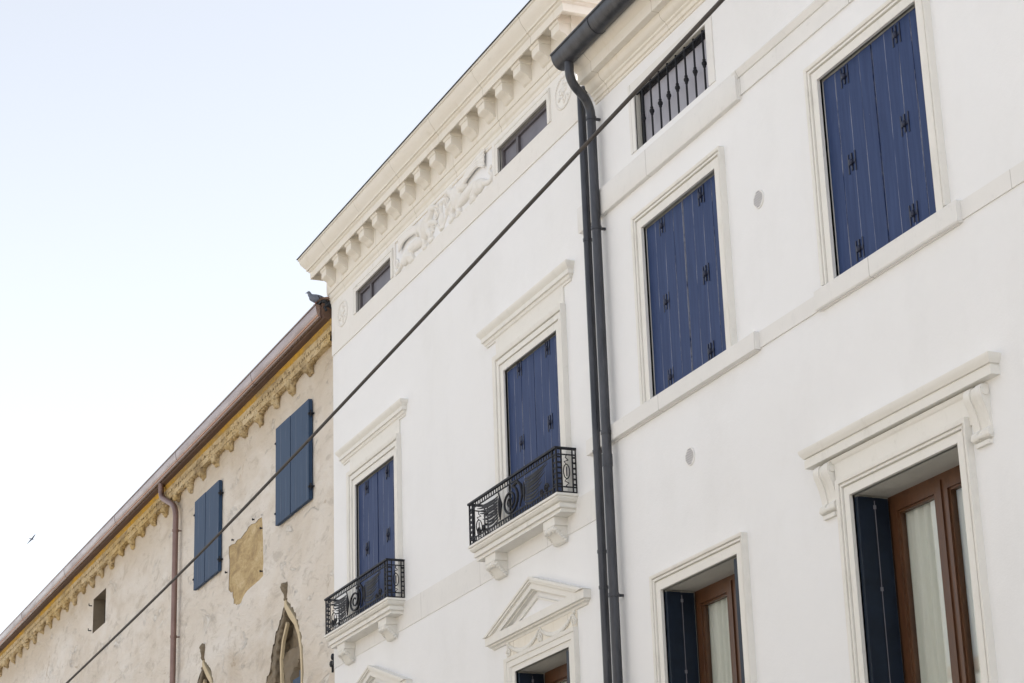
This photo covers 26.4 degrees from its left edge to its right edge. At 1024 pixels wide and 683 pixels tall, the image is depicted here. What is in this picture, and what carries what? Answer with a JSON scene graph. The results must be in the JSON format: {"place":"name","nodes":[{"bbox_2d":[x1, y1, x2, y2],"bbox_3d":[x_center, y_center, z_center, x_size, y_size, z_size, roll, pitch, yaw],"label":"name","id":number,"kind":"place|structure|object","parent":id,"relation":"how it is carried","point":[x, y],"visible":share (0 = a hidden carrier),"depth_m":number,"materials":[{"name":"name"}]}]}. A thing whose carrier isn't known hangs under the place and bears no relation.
{"place":"outdoors","nodes":[
{"label":"outdoors","id":0,"kind":"place"},
{"bbox_2d":[0,296,334,682],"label":"old house","id":1,"kind":"structure","parent":0,"point":[245,594],"depth_m":33.98,"materials":[{"name":"paint"}]},
{"bbox_2d":[192,480,223,590],"bbox_3d":[-4.845,3.100,34.813,0.100,1.470,1.563,6,-21,-22],"label":"window","id":2,"kind":"structure","parent":1,"relation":"in","point":[207,515],"depth_m":34.69,"materials":[{"name":"blue paint"}]},
{"bbox_2d":[274,399,314,525],"bbox_3d":[-3.078,1.724,30.875,0.100,1.450,1.663,6,-21,-22],"label":"window","id":3,"kind":"structure","parent":1,"relation":"in","point":[294,484],"depth_m":30.75,"materials":[{"name":"blue paint"}]},
{"bbox_2d":[305,291,322,303],"bbox_3d":[-2.675,-0.595,30.104,0.351,0.215,0.136,-1,-19,-3],"label":"pigeon","id":4,"kind":"object","parent":1,"relation":"on","point":[314,298],"visible":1,"depth_m":30.06,"materials":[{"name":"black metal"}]},
{"bbox_2d":[0,0,528,633],"label":"sky","id":5,"kind":"structure","parent":0,"point":[167,167],"materials":[{"name":"white"}]},
{"bbox_2d":[66,0,724,682],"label":"overhead cable","id":6,"kind":"object","parent":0,"point":[568,162],"visible":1,"depth_m":17.05,"materials":[{"name":"rubber"}]},
{"bbox_2d":[296,0,611,682],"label":"palazzo","id":7,"kind":"structure","parent":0,"point":[469,533],"depth_m":24.64,"materials":[{"name":"white paint"}]},
{"bbox_2d":[335,398,407,619],"bbox_3d":[-1.734,2.239,27.399,0.179,2.474,2.500,6,-21,-22],"label":"window","id":8,"kind":"structure","parent":7,"relation":"in","point":[380,496],"depth_m":27.47,"materials":[{"name":"blue wood"}]},
{"bbox_2d":[353,248,393,314],"bbox_3d":[-1.773,-0.766,28.354,0.100,0.390,1.520,6,-21,-22],"label":"window","id":9,"kind":"structure","parent":7,"relation":"in","point":[386,274],"depth_m":28.44,"materials":[{"name":"beige stone"}]},
{"bbox_2d":[356,665,412,682],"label":"window","id":10,"kind":"structure","parent":7,"relation":"in","point":[371,672],"depth_m":26.41,"materials":[{"name":"beige stone"}]},
{"bbox_2d":[493,88,551,175],"bbox_3d":[0.140,-2.298,24.100,0.100,0.390,1.560,6,-21,-22],"label":"window","id":11,"kind":"structure","parent":7,"relation":"in","point":[542,118],"depth_m":24.15,"materials":[{"name":"beige stone"}]},
{"bbox_2d":[476,259,573,526],"bbox_3d":[0.193,0.697,23.114,0.179,2.477,2.450,6,-21,-22],"label":"window","id":12,"kind":"structure","parent":7,"relation":"in","point":[538,401],"depth_m":23.18,"materials":[{"name":"beige stone"}]},
{"bbox_2d":[483,577,590,682],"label":"window","id":13,"kind":"structure","parent":7,"relation":"in","point":[553,629],"depth_m":22.34,"materials":[{"name":"beige stone"}]},
{"bbox_2d":[550,0,1023,682],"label":"palazzo","id":14,"kind":"structure","parent":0,"point":[806,218],"depth_m":17.87,"materials":[{"name":"white paint"}]},
{"bbox_2d":[627,9,715,154],"bbox_3d":[1.544,-2.447,20.797,0.102,0.730,1.750,6,-21,-22],"label":"window","id":15,"kind":"structure","parent":14,"relation":"in","point":[691,71],"depth_m":20.84,"materials":[{"name":"stone"}]},
{"bbox_2d":[630,146,736,404],"bbox_3d":[1.594,-0.564,20.101,0.138,1.920,1.804,6,-21,-22],"label":"window","id":16,"kind":"structure","parent":14,"relation":"in","point":[693,316],"depth_m":20.14,"materials":[{"name":"blue wood"}]},
{"bbox_2d":[649,532,756,682],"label":"window","id":17,"kind":"structure","parent":14,"relation":"in","point":[723,623],"depth_m":19.61,"materials":[{"name":"beige stone"}]},
{"bbox_2d":[803,0,950,285],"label":"window","id":18,"kind":"structure","parent":14,"relation":"in","point":[887,154],"depth_m":17.28,"materials":[{"name":"blue wood"}]},
{"bbox_2d":[798,351,1000,682],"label":"window","id":19,"kind":"structure","parent":14,"relation":"in","point":[945,626],"depth_m":16.57,"materials":[{"name":"beige stone"}]}
]}

